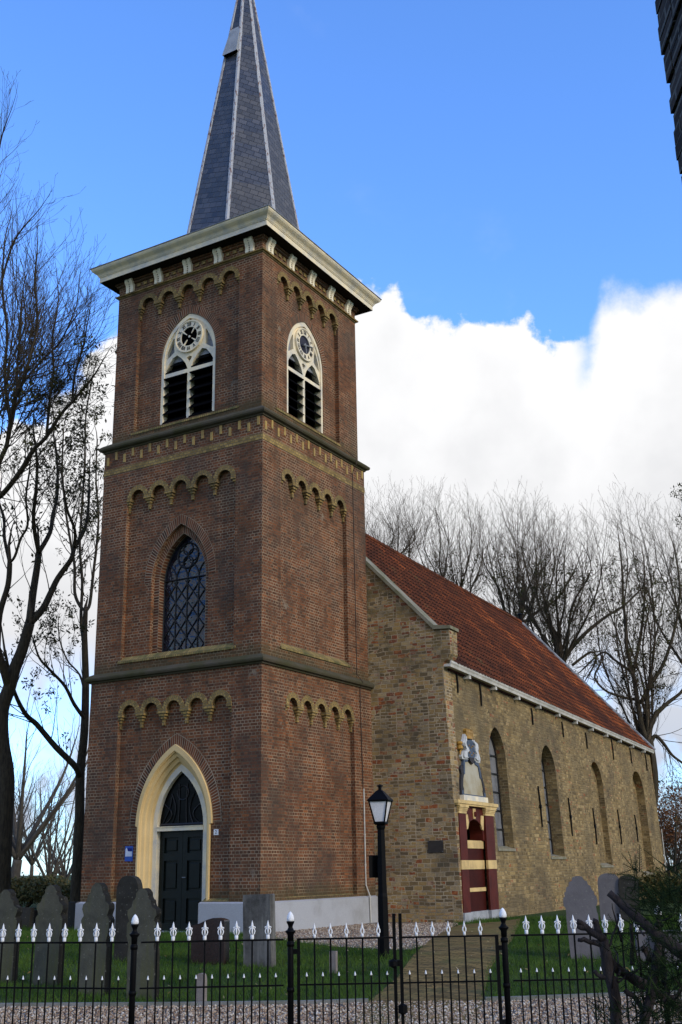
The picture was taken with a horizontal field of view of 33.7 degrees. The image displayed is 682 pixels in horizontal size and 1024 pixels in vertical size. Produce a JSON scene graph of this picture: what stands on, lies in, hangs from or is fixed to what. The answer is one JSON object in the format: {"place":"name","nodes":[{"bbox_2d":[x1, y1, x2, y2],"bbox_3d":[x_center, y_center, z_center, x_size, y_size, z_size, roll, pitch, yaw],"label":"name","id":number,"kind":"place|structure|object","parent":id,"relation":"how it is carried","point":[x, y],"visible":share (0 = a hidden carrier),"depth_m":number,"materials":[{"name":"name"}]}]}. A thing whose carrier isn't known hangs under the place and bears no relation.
{"place":"outdoors","nodes":[
{"label":"outdoors","id":0,"kind":"place"},
{"bbox_2d":[0,874,681,1002],"bbox_3d":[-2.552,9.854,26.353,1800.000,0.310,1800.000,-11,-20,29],"label":"lawn","id":1,"kind":"structure","parent":0,"point":[552,913],"depth_m":15.58,"materials":[{"name":"green plant"}]},
{"bbox_2d":[0,889,22,983],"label":"gravestone","id":2,"kind":"object","parent":1,"relation":"on","point":[11,909],"visible":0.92,"depth_m":15.47,"materials":[{"name":"grey stone"}]},
{"bbox_2d":[21,907,33,927],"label":"gravestone","id":3,"kind":"object","parent":1,"relation":"on","point":[27,916],"visible":0.59,"depth_m":26.85,"materials":[{"name":"grey stone"}]},
{"bbox_2d":[12,756,58,834],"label":"tree","id":4,"kind":"object","parent":1,"relation":"on","point":[30,793],"visible":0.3,"depth_m":79.74,"materials":[{"name":"brown plant"}]},
{"bbox_2d":[33,910,37,925],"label":"gravestone","id":5,"kind":"object","parent":1,"relation":"on","point":[35,913],"visible":0.19,"depth_m":27.29,"materials":[{"name":"grey stone"}]},
{"bbox_2d":[11,872,70,906],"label":"shrub","id":6,"kind":"object","parent":1,"relation":"on","point":[29,892],"visible":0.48,"depth_m":42.46,"materials":[{"name":"green plant"}]},
{"bbox_2d":[14,767,74,878],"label":"tree","id":7,"kind":"object","parent":1,"relation":"on","point":[29,860],"visible":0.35,"depth_m":81.12,"materials":[{"name":"brown plant"}]},
{"bbox_2d":[23,873,70,886],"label":"shrub","id":8,"kind":"object","parent":1,"relation":"on","point":[63,880],"visible":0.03,"depth_m":58.86,"materials":[{"name":"green plant"}]},
{"bbox_2d":[9,693,87,878],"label":"tree","id":9,"kind":"object","parent":1,"relation":"on","point":[19,850],"visible":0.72,"depth_m":49.98,"materials":[{"name":"brown plant"}]},
{"bbox_2d":[32,885,67,985],"bbox_3d":[-3.934,5.780,15.248,0.433,1.399,0.120,-6,-18,20],"label":"gravestone","id":10,"kind":"object","parent":1,"relation":"on","point":[52,906],"visible":0.84,"depth_m":15.20,"materials":[{"name":"grey stone"}]},
{"bbox_2d":[14,768,85,878],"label":"tree","id":11,"kind":"object","parent":1,"relation":"on","point":[50,867],"visible":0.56,"depth_m":66.67,"materials":[{"name":"brown plant"}]},
{"bbox_2d":[26,796,73,878],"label":"tree","id":12,"kind":"object","parent":1,"relation":"on","point":[63,870],"visible":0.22,"depth_m":74.31,"materials":[{"name":"brown plant"}]},
{"bbox_2d":[0,347,111,901],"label":"ash tree","id":13,"kind":"object","parent":1,"relation":"on","point":[78,767],"visible":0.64,"depth_m":36.51,"materials":[{"name":"brown plant"}]},
{"bbox_2d":[0,70,116,892],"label":"ash tree","id":14,"kind":"object","parent":1,"relation":"on","point":[11,673],"visible":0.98,"depth_m":33.73,"materials":[{"name":"brown plant"}]},
{"bbox_2d":[64,896,68,922],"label":"gravestone","id":15,"kind":"object","parent":1,"relation":"on","point":[66,900],"visible":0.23,"depth_m":25.30,"materials":[{"name":"grey stone"}]},
{"bbox_2d":[67,902,76,928],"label":"gravestone","id":16,"kind":"object","parent":1,"relation":"on","point":[71,914],"visible":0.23,"depth_m":26.48,"materials":[{"name":"grey stone"}]},
{"bbox_2d":[79,883,114,995],"bbox_3d":[-3.120,5.509,14.401,0.443,1.467,0.120,-9,-20,24],"label":"gravestone","id":17,"kind":"object","parent":1,"relation":"on","point":[98,907],"visible":0.9,"depth_m":14.36,"materials":[{"name":"grey stone"}]},
{"bbox_2d":[114,876,142,961],"bbox_3d":[-3.321,6.417,17.628,0.400,1.391,0.140,-7,-18,20],"label":"gravestone","id":18,"kind":"object","parent":1,"relation":"on","point":[128,887],"visible":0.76,"depth_m":17.64,"materials":[{"name":"grey stone"}]},
{"bbox_2d":[126,888,161,999],"bbox_3d":[-2.444,5.406,13.975,0.433,1.410,0.120,-9,-18,21],"label":"gravestone","id":19,"kind":"object","parent":1,"relation":"on","point":[145,909],"visible":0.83,"depth_m":13.93,"materials":[{"name":"grey stone"}]},
{"bbox_2d":[0,998,368,1007],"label":"kerb strip","id":20,"kind":"object","parent":1,"relation":"on","point":[167,1004],"visible":0.3,"depth_m":13.12,"materials":[{"name":"concrete"}]},
{"bbox_2d":[196,973,206,1000],"bbox_3d":[-1.639,5.625,13.246,0.111,0.389,0.070,-8,-20,19],"label":"marker stone","id":21,"kind":"object","parent":1,"relation":"on","point":[199,994],"visible":0.6,"depth_m":13.23,"materials":[{"name":"grey stone"}]},
{"bbox_2d":[191,918,229,964],"bbox_3d":[-1.986,6.542,17.113,0.581,0.715,0.160,-10,-21,23],"label":"gravestone","id":22,"kind":"object","parent":1,"relation":"on","point":[212,950],"visible":0.75,"depth_m":17.04,"materials":[{"name":"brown stone"}]},
{"bbox_2d":[74,0,381,933],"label":"church tower","id":23,"kind":"structure","parent":1,"relation":"on","point":[232,684],"depth_m":27.30,"materials":[{"name":"brown brick"}]},
{"bbox_2d":[125,846,132,860],"bbox_3d":[-4.808,7.745,25.560,0.230,0.330,0.016,-11,-20,29],"label":"wall sign","id":24,"kind":"object","parent":23,"relation":"attached to","point":[128,853],"visible":1,"depth_m":25.55,"materials":[{"name":"blue metal"}]},
{"bbox_2d":[158,831,182,930],"bbox_3d":[-3.790,8.241,25.221,0.651,2.120,0.100,-11,-20,29],"label":"door leaf","id":25,"kind":"structure","parent":23,"relation":"in","point":[171,842],"depth_m":25.20,"materials":[{"name":"black wood"}]},
{"bbox_2d":[162,536,205,651],"bbox_3d":[-3.689,1.990,27.054,1.420,3.000,0.065,-11,-20,29],"label":"leaded window","id":26,"kind":"structure","parent":23,"relation":"in","point":[185,576],"depth_m":27.06,"materials":[{"name":"black glass"}]},
{"bbox_2d":[160,314,215,424],"bbox_3d":[-3.797,-3.630,28.846,2.000,3.300,0.410,-11,-20,29],"label":"belfry window","id":27,"kind":"structure","parent":23,"relation":"in","point":[188,359],"depth_m":28.82,"materials":[{"name":"white paint"}]},
{"bbox_2d":[181,830,202,930],"bbox_3d":[-3.241,8.122,24.875,0.651,2.120,0.165,-11,-20,29],"label":"door leaf","id":28,"kind":"structure","parent":23,"relation":"in","point":[192,839],"depth_m":24.92,"materials":[{"name":"black wood"}]},
{"bbox_2d":[214,829,218,834],"bbox_3d":[-2.714,6.955,24.497,0.124,0.120,0.014,-11,-20,29],"label":"house number plate","id":29,"kind":"object","parent":23,"relation":"attached to","point":[216,831],"visible":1,"depth_m":24.49,"materials":[{"name":"white paint"}]},
{"bbox_2d":[287,322,322,432],"bbox_3d":[-1.084,-3.513,29.355,0.429,3.300,2.000,-11,-20,29],"label":"belfry window","id":30,"kind":"structure","parent":23,"relation":"in","point":[304,366],"depth_m":29.45,"materials":[{"name":"white paint"}]},
{"bbox_2d":[243,894,275,966],"bbox_3d":[-1.213,6.263,16.746,0.463,1.109,0.160,-10,-20,22],"label":"gravestone","id":31,"kind":"object","parent":1,"relation":"on","point":[259,910],"visible":0.7,"depth_m":16.70,"materials":[{"name":"grey stone"}]},
{"bbox_2d":[27,924,629,1001],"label":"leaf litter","id":32,"kind":"object","parent":1,"relation":"on","point":[340,956],"visible":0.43,"depth_m":17.62,"materials":[{"name":"brown plant"}]},
{"bbox_2d":[329,951,337,973],"bbox_3d":[-0.106,6.325,15.807,0.101,0.320,0.060,-9,-20,24],"label":"marker stone","id":33,"kind":"object","parent":1,"relation":"on","point":[335,960],"visible":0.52,"depth_m":15.79,"materials":[{"name":"grey stone"}]},
{"bbox_2d":[0,994,681,1023],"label":"gravel strip","id":34,"kind":"object","parent":1,"relation":"on","point":[282,1019],"visible":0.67,"depth_m":12.41,"materials":[{"name":"grey gravel"}]},
{"bbox_2d":[128,914,139,1023],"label":"fence post","id":35,"kind":"object","parent":34,"relation":"on","point":[134,934],"visible":1,"depth_m":9.76,"materials":[{"name":"black metal"}]},
{"bbox_2d":[0,923,127,1023],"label":"iron fence","id":36,"kind":"object","parent":35,"relation":"attached to","point":[80,933],"visible":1,"depth_m":9.90,"materials":[{"name":"black metal"}]},
{"bbox_2d":[139,921,283,1023],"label":"iron fence","id":37,"kind":"object","parent":35,"relation":"attached to","point":[220,940],"visible":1,"depth_m":9.78,"materials":[{"name":"black metal"}]},
{"bbox_2d":[285,912,295,1023],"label":"fence post","id":38,"kind":"object","parent":34,"relation":"on","point":[290,931],"visible":1,"depth_m":9.82,"materials":[{"name":"black metal"}]},
{"bbox_2d":[294,913,401,1023],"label":"gate leaf","id":39,"kind":"object","parent":38,"relation":"attached to","point":[394,962],"visible":1,"depth_m":9.83,"materials":[{"name":"black metal"}]},
{"bbox_2d":[276,922,454,949],"bbox_3d":[0.174,8.602,23.021,3.945,0.040,9.347,-4,-18,10],"label":"gravel patch","id":40,"kind":"object","parent":1,"relation":"on","point":[351,933],"visible":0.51,"depth_m":22.02,"materials":[{"name":"grey gravel"}]},
{"bbox_2d":[367,784,392,958],"bbox_3d":[0.627,5.649,17.749,0.382,2.662,0.344,-6,-18,16],"label":"street lamp","id":41,"kind":"object","parent":1,"relation":"on","point":[380,800],"visible":0.96,"depth_m":17.79,"materials":[{"name":"black metal"}]},
{"bbox_2d":[365,473,442,571],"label":"ash tree","id":42,"kind":"object","parent":1,"relation":"on","point":[409,541],"visible":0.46,"depth_m":59.80,"materials":[{"name":"brown plant"}]},
{"bbox_2d":[393,475,504,595],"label":"ash tree","id":43,"kind":"object","parent":1,"relation":"on","point":[445,569],"visible":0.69,"depth_m":62.23,"materials":[{"name":"brown plant"}]},
{"bbox_2d":[498,908,511,1023],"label":"fence post","id":44,"kind":"object","parent":1,"relation":"on","point":[503,927],"visible":1,"depth_m":9.89,"materials":[{"name":"black metal"}]},
{"bbox_2d":[398,913,505,1023],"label":"gate leaf","id":45,"kind":"object","parent":44,"relation":"attached to","point":[402,1009],"visible":1,"depth_m":9.86,"materials":[{"name":"black metal"}]},
{"bbox_2d":[511,914,661,1023],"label":"iron fence","id":46,"kind":"object","parent":44,"relation":"attached to","point":[572,922],"visible":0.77,"depth_m":9.90,"materials":[{"name":"black metal"}]},
{"bbox_2d":[365,533,666,922],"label":"church nave","id":47,"kind":"structure","parent":1,"relation":"on","point":[565,763],"depth_m":31.01,"materials":[{"name":"brown brick"}]},
{"bbox_2d":[428,840,443,852],"bbox_3d":[2.267,8.017,27.010,0.400,0.280,0.041,-10,-20,25],"label":"wall plaque","id":48,"kind":"object","parent":47,"relation":"attached to","point":[435,846],"depth_m":27.00,"materials":[{"name":"brown metal"}]},
{"bbox_2d":[457,728,487,802],"bbox_3d":[3.291,6.398,28.501,0.180,1.795,1.711,-12,-21,25],"label":"statue","id":49,"kind":"object","parent":47,"relation":"on","point":[471,785],"visible":1,"depth_m":28.38,"materials":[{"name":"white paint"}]},
{"bbox_2d":[489,735,504,845],"bbox_3d":[4.041,7.418,30.407,0.197,3.160,1.290,-10,-20,25],"label":"window","id":50,"kind":"structure","parent":47,"relation":"in","point":[492,752],"depth_m":30.72,"materials":[{"name":"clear glass"}]},
{"bbox_2d":[541,757,553,854],"bbox_3d":[6.068,8.782,34.319,0.201,3.260,1.420,-10,-20,25],"label":"window","id":51,"kind":"structure","parent":47,"relation":"in","point":[542,765],"depth_m":34.77,"materials":[{"name":"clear glass"}]},
{"bbox_2d":[453,475,609,632],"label":"ash tree","id":52,"kind":"object","parent":1,"relation":"on","point":[494,579],"visible":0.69,"depth_m":58.73,"materials":[{"name":"brown plant"}]},
{"bbox_2d":[486,492,672,684],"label":"ash tree","id":53,"kind":"object","parent":1,"relation":"on","point":[543,608],"visible":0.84,"depth_m":54.79,"materials":[{"name":"brown plant"}]},
{"bbox_2d":[563,876,600,958],"bbox_3d":[3.663,6.200,17.097,0.512,1.298,0.120,-6,-20,8],"label":"gravestone","id":54,"kind":"object","parent":1,"relation":"on","point":[580,900],"visible":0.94,"depth_m":17.09,"materials":[{"name":"grey stone"}]},
{"bbox_2d":[485,991,681,1000],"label":"kerb strip","id":55,"kind":"object","parent":1,"relation":"on","point":[590,995],"visible":0.29,"depth_m":13.20,"materials":[{"name":"concrete"}]},
{"bbox_2d":[598,873,619,922],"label":"gravestone","id":56,"kind":"object","parent":1,"relation":"on","point":[607,883],"visible":0.74,"depth_m":25.56,"materials":[{"name":"grey stone"}]},
{"bbox_2d":[555,475,681,833],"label":"ash tree","id":57,"kind":"object","parent":1,"relation":"on","point":[645,721],"visible":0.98,"depth_m":50.36,"materials":[{"name":"brown plant"}]},
{"bbox_2d":[576,844,681,1023],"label":"yew bush","id":58,"kind":"object","parent":1,"relation":"on","point":[649,983],"visible":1,"depth_m":7.00,"materials":[{"name":"green plant"}]},
{"bbox_2d":[618,875,640,922],"bbox_3d":[6.509,8.780,25.449,0.451,1.115,0.140,-2,-18,8],"label":"gravestone","id":59,"kind":"object","parent":1,"relation":"on","point":[623,884],"visible":0.47,"depth_m":25.45,"materials":[{"name":"grey stone"}]},
{"bbox_2d":[635,930,654,962],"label":"gravestone","id":60,"kind":"object","parent":1,"relation":"on","point":[641,939],"visible":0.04,"depth_m":16.42,"materials":[{"name":"grey stone"}]},
{"bbox_2d":[610,483,681,667],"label":"ash tree","id":61,"kind":"object","parent":1,"relation":"on","point":[676,602],"visible":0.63,"depth_m":57.08,"materials":[{"name":"brown plant"}]},
{"bbox_2d":[636,864,681,902],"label":"shrub","id":62,"kind":"object","parent":1,"relation":"on","point":[651,878],"visible":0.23,"depth_m":37.76,"materials":[{"name":"green plant"}]},
{"bbox_2d":[654,907,670,1023],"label":"fence post","id":63,"kind":"object","parent":1,"relation":"on","point":[663,984],"visible":0.15,"depth_m":9.89,"materials":[{"name":"black metal"}]},
{"bbox_2d":[671,914,681,1023],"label":"iron fence","id":64,"kind":"object","parent":63,"relation":"attached to","point":[677,966],"visible":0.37,"depth_m":10.02,"materials":[{"name":"black metal"}]},
{"bbox_2d":[657,770,681,877],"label":"tree","id":65,"kind":"object","parent":1,"relation":"on","point":[674,838],"visible":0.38,"depth_m":58.70,"materials":[{"name":"brown plant"}]},
{"bbox_2d":[657,786,681,860],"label":"tree","id":66,"kind":"object","parent":1,"relation":"on","point":[670,820],"visible":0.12,"depth_m":64.25,"materials":[{"name":"brown plant"}]},
{"bbox_2d":[663,930,680,963],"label":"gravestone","id":67,"kind":"object","parent":1,"relation":"on","point":[669,953],"depth_m":16.22,"materials":[{"name":"grey stone"}]},
{"bbox_2d":[0,0,681,875],"label":"sky","id":68,"kind":"structure","parent":0,"point":[504,176],"materials":[{"name":"blue"}]},
{"bbox_2d":[350,919,519,1023],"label":"brick path","id":69,"kind":"structure","parent":0,"point":[441,959],"depth_m":15.75,"materials":[{"name":"beige brick"}]},
{"bbox_2d":[655,0,681,179],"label":"brick building","id":70,"kind":"structure","parent":0,"point":[669,13],"depth_m":4.87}
]}

